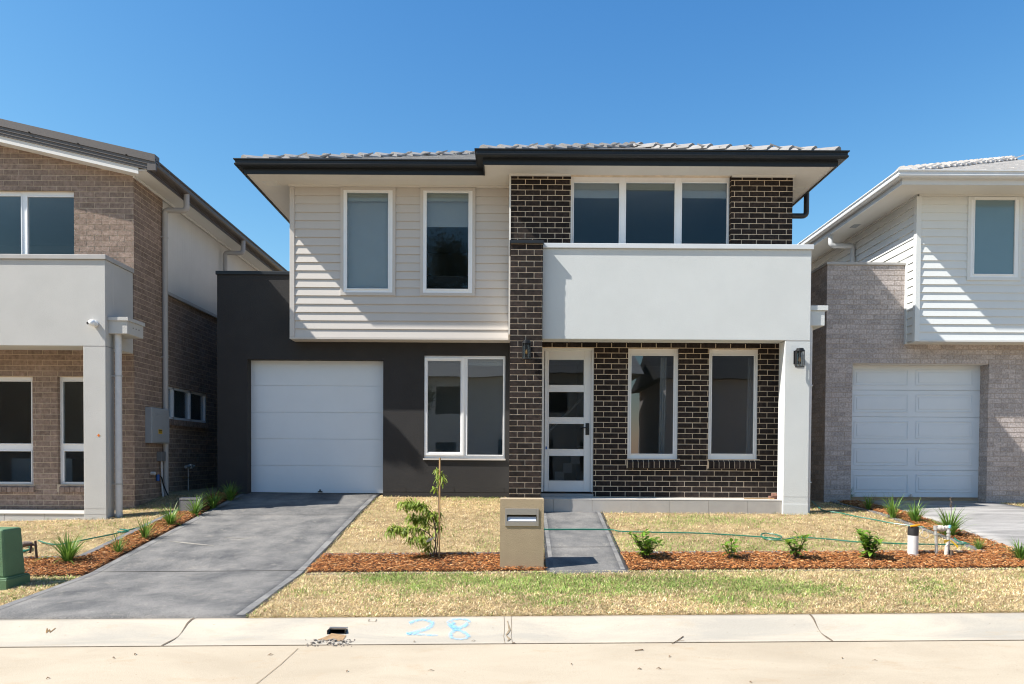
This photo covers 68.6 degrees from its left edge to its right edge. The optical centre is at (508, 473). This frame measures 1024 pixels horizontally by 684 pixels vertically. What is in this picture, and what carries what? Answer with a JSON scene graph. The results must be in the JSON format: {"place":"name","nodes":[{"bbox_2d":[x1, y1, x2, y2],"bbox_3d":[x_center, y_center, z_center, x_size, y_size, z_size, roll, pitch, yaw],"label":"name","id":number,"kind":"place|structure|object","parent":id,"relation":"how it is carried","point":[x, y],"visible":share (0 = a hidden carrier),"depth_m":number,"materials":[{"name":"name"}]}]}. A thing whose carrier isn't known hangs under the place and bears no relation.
{"place":"outdoors","nodes":[
{"label":"outdoors","id":0,"kind":"place"},
{"bbox_2d":[0,492,379,619],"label":"driveway","id":1,"kind":"structure","parent":0,"point":[240,555],"depth_m":8.61,"materials":[{"name":"grey concrete"}]},
{"bbox_2d":[0,621,1023,683],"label":"road","id":2,"kind":"structure","parent":0,"point":[949,662],"depth_m":5.32,"materials":[{"name":"beige concrete"}]},
{"bbox_2d":[305,638,354,646],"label":"gravel","id":3,"kind":"structure","parent":2,"relation":"on","point":[333,640],"depth_m":5.96,"materials":[{"name":"grey gravel"}]},
{"bbox_2d":[0,612,1023,647],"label":"kerb","id":4,"kind":"structure","parent":2,"relation":"on","point":[453,630],"depth_m":6.23,"materials":[{"name":"concrete"}]},
{"bbox_2d":[317,627,347,640],"bbox_3d":[-1.435,1.333,6.316,0.213,0.108,0.628,0,1,0],"label":"drain outlet","id":5,"kind":"object","parent":4,"relation":"in","point":[335,632],"visible":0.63,"depth_m":6.21,"materials":[{"name":"metal"}]},
{"bbox_2d":[0,487,1023,617],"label":"ground","id":6,"kind":"structure","parent":0,"point":[192,492],"depth_m":9.44,"materials":[{"name":"beige plant"}]},
{"bbox_2d":[0,527,29,589],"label":"service cabinet","id":7,"kind":"object","parent":6,"relation":"on","point":[12,571],"visible":0.84,"depth_m":7.74,"materials":[{"name":"green metal"}]},
{"bbox_2d":[38,513,180,544],"bbox_3d":[-5.321,0.732,10.584,0.523,0.325,2.238,1,1,34],"label":"garden hose","id":8,"kind":"object","parent":6,"relation":"on","point":[90,538],"visible":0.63,"depth_m":9.91,"materials":[{"name":"green rubber"}]},
{"bbox_2d":[77,508,178,557],"bbox_3d":[-5.125,0.754,10.659,0.090,0.554,3.320,0,1,0],"label":"garden edging","id":9,"kind":"object","parent":6,"relation":"on","point":[111,541],"visible":0.31,"depth_m":9.79,"materials":[{"name":"grey concrete"}]},
{"bbox_2d":[0,119,286,520],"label":"house","id":10,"kind":"structure","parent":6,"relation":"on","point":[131,251],"depth_m":11.99,"materials":[{"name":"beige brick"}]},
{"bbox_2d":[0,377,33,483],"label":"window","id":11,"kind":"structure","parent":10,"relation":"in","point":[3,446],"depth_m":12.04,"materials":[{"name":"white metal"}]},
{"bbox_2d":[0,192,73,253],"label":"window","id":12,"kind":"structure","parent":10,"relation":"in","point":[25,196],"depth_m":11.97,"materials":[{"name":"white metal"}]},
{"bbox_2d":[60,377,83,483],"bbox_3d":[-6.919,-0.692,12.078,0.555,1.724,0.082,0,1,0],"label":"window","id":13,"kind":"structure","parent":10,"relation":"in","point":[64,447],"depth_m":12.05,"materials":[{"name":"white metal"}]},
{"bbox_2d":[86,319,98,326],"bbox_3d":[-6.133,-2.224,11.068,0.104,0.102,0.139,1,1,16],"label":"security camera","id":14,"kind":"object","parent":10,"relation":"attached to","point":[92,322],"visible":1,"depth_m":11.04,"materials":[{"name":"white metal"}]},
{"bbox_2d":[150,472,159,480],"bbox_3d":[-5.940,0.043,12.639,0.070,0.159,0.227,0,1,0],"label":"wall tap","id":15,"kind":"object","parent":10,"relation":"attached to","point":[157,476],"depth_m":12.70,"materials":[{"name":"blue plastic"}]},
{"bbox_2d":[145,407,168,443],"bbox_3d":[-5.904,-0.808,12.647,0.124,0.590,0.640,0,1,0],"label":"meter box","id":16,"kind":"object","parent":10,"relation":"attached to","point":[156,425],"visible":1,"depth_m":12.48,"materials":[{"name":"grey metal"}]},
{"bbox_2d":[152,408,168,442],"bbox_3d":[-5.851,-0.807,12.652,0.018,0.550,0.610,0,1,0],"label":"cabinet door","id":17,"kind":"structure","parent":16,"relation":"in","point":[160,418],"depth_m":12.62,"materials":[{"name":"grey metal"}]},
{"bbox_2d":[157,452,168,496],"bbox_3d":[-5.909,0.058,12.891,0.124,0.876,0.315,1,1,16],"label":"junction box","id":18,"kind":"object","parent":10,"relation":"attached to","point":[161,456],"visible":0.74,"depth_m":12.82,"materials":[{"name":"grey plastic"}]},
{"bbox_2d":[168,386,205,422],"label":"window","id":19,"kind":"structure","parent":10,"relation":"in","point":[185,405],"depth_m":14.15,"materials":[{"name":"white glass"}]},
{"bbox_2d":[183,464,194,490],"bbox_3d":[-5.886,0.078,13.836,0.087,0.513,0.461,0,1,0],"label":"gas fitting","id":20,"kind":"object","parent":6,"relation":"on","point":[188,466],"visible":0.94,"depth_m":13.80,"materials":[{"name":"grey metal"}]},
{"bbox_2d":[179,497,202,512],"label":"concrete block","id":21,"kind":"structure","parent":6,"relation":"on","point":[186,500],"depth_m":11.49,"materials":[{"name":"grey concrete"}]},
{"bbox_2d":[324,552,498,555],"bbox_3d":[-0.901,1.002,9.083,2.650,0.119,0.070,0,1,0],"label":"garden edging","id":22,"kind":"object","parent":6,"relation":"on","point":[477,553],"visible":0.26,"depth_m":9.06,"materials":[{"name":"grey concrete"}]},
{"bbox_2d":[309,572,543,574],"bbox_3d":[-0.912,1.134,8.296,2.630,0.117,0.060,0,1,0],"label":"garden edging","id":23,"kind":"object","parent":6,"relation":"on","point":[419,573],"visible":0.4,"depth_m":8.27,"materials":[{"name":"grey concrete"}]},
{"bbox_2d":[0,567,1023,617],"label":"verge grass","id":24,"kind":"structure","parent":6,"relation":"on","point":[374,582],"depth_m":7.29,"materials":[{"name":"beige plant"}]},
{"bbox_2d":[0,493,1023,555],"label":"lawn grass","id":25,"kind":"structure","parent":6,"relation":"on","point":[621,514],"depth_m":10.56,"materials":[{"name":"beige plant"}]},
{"bbox_2d":[500,498,543,569],"bbox_3d":[0.153,0.700,8.541,0.491,0.842,0.310,0,1,0],"label":"letterbox","id":26,"kind":"object","parent":6,"relation":"on","point":[521,531],"visible":0.94,"depth_m":8.40,"materials":[{"name":"concrete"}]},
{"bbox_2d":[24,492,1023,576],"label":"bark mulch","id":27,"kind":"object","parent":6,"relation":"on","point":[692,559],"visible":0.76,"depth_m":8.69,"materials":[{"name":"brown wood"}]},
{"bbox_2d":[22,541,37,559],"bbox_3d":[-5.737,0.915,8.871,0.325,0.243,0.071,0,1,-7],"label":"garden tap","id":28,"kind":"object","parent":27,"relation":"on","point":[28,543],"visible":0.55,"depth_m":8.88,"materials":[{"name":"brown metal"}]},
{"bbox_2d":[27,532,94,565],"bbox_3d":[-5.144,0.853,8.784,0.694,0.429,0.852,0,1,0],"label":"strappy plant","id":29,"kind":"object","parent":27,"relation":"on","point":[68,551],"visible":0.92,"depth_m":8.74,"materials":[{"name":"green plant"}]},
{"bbox_2d":[104,529,137,552],"bbox_3d":[-4.768,0.826,9.183,0.442,0.301,0.492,0,1,0],"label":"strappy plant","id":30,"kind":"object","parent":27,"relation":"on","point":[119,547],"visible":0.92,"depth_m":9.18,"materials":[{"name":"green plant"}]},
{"bbox_2d":[127,516,163,538],"bbox_3d":[-4.776,0.714,9.894,0.526,0.427,0.485,0,1,0],"label":"strappy plant","id":31,"kind":"object","parent":27,"relation":"on","point":[144,531],"visible":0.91,"depth_m":9.83,"materials":[{"name":"green plant"}]},
{"bbox_2d":[155,503,184,525],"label":"strappy plant","id":32,"kind":"object","parent":27,"relation":"on","point":[169,518],"visible":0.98,"depth_m":10.61,"materials":[{"name":"green plant"}]},
{"bbox_2d":[183,495,207,516],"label":"strappy plant","id":33,"kind":"object","parent":27,"relation":"on","point":[195,510],"visible":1,"depth_m":11.27,"materials":[{"name":"green plant"}]},
{"bbox_2d":[198,485,227,509],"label":"strappy plant","id":34,"kind":"object","parent":27,"relation":"on","point":[212,502],"visible":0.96,"depth_m":11.76,"materials":[{"name":"green plant"}]},
{"bbox_2d":[217,481,240,500],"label":"strappy plant","id":35,"kind":"object","parent":27,"relation":"on","point":[230,494],"visible":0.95,"depth_m":12.39,"materials":[{"name":"green plant"}]},
{"bbox_2d":[384,467,447,555],"bbox_3d":[-1.077,0.492,8.870,0.741,1.140,0.518,0,1,0],"label":"sapling","id":36,"kind":"object","parent":27,"relation":"on","point":[420,520],"visible":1,"depth_m":8.84,"materials":[{"name":"green plant"}]},
{"bbox_2d":[438,458,440,557],"bbox_3d":[-0.805,0.468,8.815,0.022,1.315,0.040,0,1,0],"label":"stake","id":37,"kind":"object","parent":27,"relation":"on","point":[439,502],"visible":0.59,"depth_m":8.80,"materials":[{"name":"brown wood"}]},
{"bbox_2d":[622,529,664,558],"bbox_3d":[1.585,0.834,8.722,0.461,0.407,0.416,0,1,-10],"label":"shrub","id":38,"kind":"object","parent":27,"relation":"on","point":[646,551],"visible":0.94,"depth_m":8.72,"materials":[{"name":"green plant"}]},
{"bbox_2d":[720,538,741,558],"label":"shrub","id":39,"kind":"object","parent":27,"relation":"on","point":[730,553],"visible":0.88,"depth_m":8.70,"materials":[{"name":"green plant"}]},
{"bbox_2d":[781,531,812,558],"bbox_3d":[3.311,0.848,8.663,0.404,0.379,0.342,0,1,0],"label":"shrub","id":40,"kind":"object","parent":27,"relation":"on","point":[795,552],"visible":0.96,"depth_m":8.66,"materials":[{"name":"green plant"}]},
{"bbox_2d":[854,494,882,509],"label":"strappy plant","id":41,"kind":"object","parent":27,"relation":"on","point":[869,503],"visible":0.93,"depth_m":12.04,"materials":[{"name":"green plant"}]},
{"bbox_2d":[851,528,885,558],"bbox_3d":[4.159,0.829,8.674,0.369,0.408,0.406,1,1,24],"label":"shrub","id":42,"kind":"object","parent":27,"relation":"on","point":[870,548],"visible":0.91,"depth_m":8.66,"materials":[{"name":"green plant"}]},
{"bbox_2d":[812,501,931,527],"bbox_3d":[5.321,0.616,11.742,0.657,0.233,2.918,0,1,-11],"label":"garden hose","id":43,"kind":"object","parent":27,"relation":"on","point":[867,518],"visible":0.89,"depth_m":11.11,"materials":[{"name":"rubber"}]},
{"bbox_2d":[879,493,904,517],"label":"strappy plant","id":44,"kind":"object","parent":27,"relation":"on","point":[892,513],"visible":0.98,"depth_m":11.17,"materials":[{"name":"green plant"}]},
{"bbox_2d":[889,500,933,524],"bbox_3d":[5.867,0.553,10.877,0.706,0.447,0.570,0,1,0],"label":"strappy plant","id":45,"kind":"object","parent":27,"relation":"on","point":[913,514],"visible":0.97,"depth_m":10.82,"materials":[{"name":"green plant"}]},
{"bbox_2d":[907,524,928,555],"bbox_3d":[4.834,0.804,8.872,0.205,0.416,0.134,0,1,0],"label":"pipe riser","id":46,"kind":"object","parent":27,"relation":"on","point":[913,534],"visible":0.94,"depth_m":8.83,"materials":[{"name":"white plastic"}]},
{"bbox_2d":[933,525,957,555],"bbox_3d":[5.143,0.802,8.842,0.232,0.408,0.147,0,1,0],"label":"water tap","id":47,"kind":"object","parent":27,"relation":"on","point":[942,528],"visible":0.85,"depth_m":8.83,"materials":[{"name":"white plastic"}]},
{"bbox_2d":[922,506,979,534],"bbox_3d":[5.852,0.626,9.893,0.862,0.469,0.837,0,1,0],"label":"strappy plant","id":48,"kind":"object","parent":27,"relation":"on","point":[954,526],"visible":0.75,"depth_m":9.84,"materials":[{"name":"green plant"}]},
{"bbox_2d":[970,537,986,548],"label":"strappy plant","id":49,"kind":"object","parent":27,"relation":"on","point":[977,545],"visible":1,"depth_m":9.16,"materials":[{"name":"green plant"}]},
{"bbox_2d":[953,536,1012,550],"bbox_3d":[5.909,0.874,9.443,0.285,0.137,1.124,0,1,-11],"label":"garden hose","id":50,"kind":"object","parent":27,"relation":"on","point":[968,542],"visible":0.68,"depth_m":9.50,"materials":[{"name":"green rubber"}]},
{"bbox_2d":[1002,537,1023,559],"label":"strappy plant","id":51,"kind":"object","parent":27,"relation":"on","point":[1020,552],"visible":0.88,"depth_m":8.61,"materials":[{"name":"green plant"}]},
{"bbox_2d":[215,141,849,514],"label":"house","id":52,"kind":"structure","parent":6,"relation":"on","point":[651,302],"depth_m":12.58,"materials":[{"name":"white paint"}]},
{"bbox_2d":[251,360,382,494],"bbox_3d":[-3.352,-0.819,13.179,2.416,2.377,0.065,0,1,0],"label":"garage door","id":53,"kind":"structure","parent":52,"relation":"in","point":[317,426],"depth_m":13.17,"materials":[{"name":"white metal"}]},
{"bbox_2d":[343,190,392,291],"bbox_3d":[-2.354,-3.905,12.657,0.835,1.721,0.152,0,1,0],"label":"window","id":54,"kind":"structure","parent":52,"relation":"in","point":[367,214],"depth_m":12.71,"materials":[{"name":"grey glass"}]},
{"bbox_2d":[423,190,472,292],"bbox_3d":[-1.016,-3.897,12.657,0.836,1.720,0.152,0,1,0],"label":"window","id":55,"kind":"structure","parent":52,"relation":"in","point":[440,208],"depth_m":12.65,"materials":[{"name":"white glass"}]},
{"bbox_2d":[424,356,505,458],"bbox_3d":[-0.753,-1.154,13.059,1.405,1.777,0.160,0,1,0],"label":"window","id":56,"kind":"structure","parent":52,"relation":"in","point":[466,361],"depth_m":12.99,"materials":[{"name":"white glass"}]},
{"bbox_2d":[522,340,530,359],"bbox_3d":[0.274,-1.862,11.300,0.140,0.281,0.183,0,1,0],"label":"wall lantern","id":57,"kind":"object","parent":52,"relation":"attached to","point":[526,347],"depth_m":11.27,"materials":[{"name":"black metal"}]},
{"bbox_2d":[544,351,591,491],"bbox_3d":[0.978,-0.856,12.185,0.769,2.294,0.099,0,1,0],"label":"front door","id":58,"kind":"structure","parent":52,"relation":"in","point":[549,485],"depth_m":12.19,"materials":[{"name":"white paint"}]},
{"bbox_2d":[571,177,729,243],"bbox_3d":[2.291,-4.141,12.220,2.573,1.309,0.162,0,1,0],"label":"window","id":59,"kind":"structure","parent":52,"relation":"in","point":[597,187],"depth_m":12.16,"materials":[{"name":"white glass"}]},
{"bbox_2d":[627,349,677,458],"bbox_3d":[2.343,-1.123,12.329,0.824,1.810,0.323,0,1,0],"label":"window","id":60,"kind":"structure","parent":52,"relation":"in","point":[661,454],"depth_m":12.19,"materials":[{"name":"white metal"}]},
{"bbox_2d":[708,349,757,458],"bbox_3d":[3.659,-1.118,12.328,0.841,1.800,0.323,0,1,0],"label":"window","id":61,"kind":"structure","parent":52,"relation":"in","point":[752,375],"depth_m":12.19,"materials":[{"name":"white metal"}]},
{"bbox_2d":[744,498,773,498],"bbox_3d":[3.934,0.389,11.774,0.482,0.018,0.034,0,1,-4],"label":"timber offcut","id":62,"kind":"object","parent":52,"relation":"on","point":[758,498],"visible":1,"depth_m":11.77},
{"bbox_2d":[768,493,776,498],"bbox_3d":[4.199,0.353,11.850,0.150,0.099,0.119,0,1,0],"label":"brick offcut","id":63,"kind":"object","parent":52,"relation":"on","point":[774,495],"visible":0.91,"depth_m":11.81,"materials":[{"name":"orange brick"}]},
{"bbox_2d":[793,348,804,367],"bbox_3d":[4.428,-1.761,11.412,0.140,0.284,0.183,0,1,0],"label":"wall lantern","id":64,"kind":"object","parent":52,"relation":"attached to","point":[797,356],"depth_m":11.38,"materials":[{"name":"black metal"}]},
{"bbox_2d":[544,529,1013,550],"bbox_3d":[3.174,0.848,9.917,6.161,0.162,0.644,1,1,15],"label":"garden hose","id":65,"kind":"object","parent":6,"relation":"on","point":[773,538],"visible":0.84,"depth_m":9.90,"materials":[{"name":"green rubber"}]},
{"bbox_2d":[627,550,984,553],"bbox_3d":[3.574,0.982,9.082,4.400,0.134,0.070,0,1,0],"label":"garden edging","id":66,"kind":"object","parent":6,"relation":"on","point":[804,553],"visible":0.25,"depth_m":9.07,"materials":[{"name":"grey concrete"}]},
{"bbox_2d":[633,568,1023,572],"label":"garden edging","id":67,"kind":"object","parent":6,"relation":"on","point":[845,569],"visible":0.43,"depth_m":8.27,"materials":[{"name":"grey concrete"}]},
{"bbox_2d":[830,501,982,549],"bbox_3d":[5.744,0.748,11.168,0.117,0.436,4.102,0,1,-1],"label":"garden edging","id":68,"kind":"object","parent":6,"relation":"on","point":[930,532],"visible":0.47,"depth_m":10.80,"materials":[{"name":"grey concrete"}]},
{"bbox_2d":[798,155,1023,502],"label":"house","id":69,"kind":"structure","parent":6,"relation":"on","point":[917,279],"depth_m":13.27,"materials":[{"name":"grey brick"}]},
{"bbox_2d":[851,365,980,497],"bbox_3d":[7.244,-0.777,13.531,2.526,2.403,0.070,0,1,0],"label":"garage door","id":70,"kind":"structure","parent":69,"relation":"in","point":[915,428],"depth_m":13.51,"materials":[{"name":"white metal"}]},
{"bbox_2d":[970,197,1018,276],"bbox_3d":[8.344,-4.051,12.933,0.828,1.364,0.152,0,1,0],"label":"window","id":71,"kind":"structure","parent":69,"relation":"in","point":[994,223],"depth_m":12.88,"materials":[{"name":"blue glass"}]},
{"bbox_2d":[0,0,1023,270],"label":"sky","id":72,"kind":"structure","parent":0,"point":[198,86],"materials":[{"name":"blue"}]},
{"bbox_2d":[544,511,629,573],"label":"path","id":73,"kind":"structure","parent":0,"point":[584,551],"depth_m":9.45,"materials":[{"name":"grey concrete"}]},
{"bbox_2d":[854,500,1023,549],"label":"neighbour driveway","id":74,"kind":"structure","parent":0,"point":[1000,523],"depth_m":11.39,"materials":[{"name":"grey concrete"}]}
]}

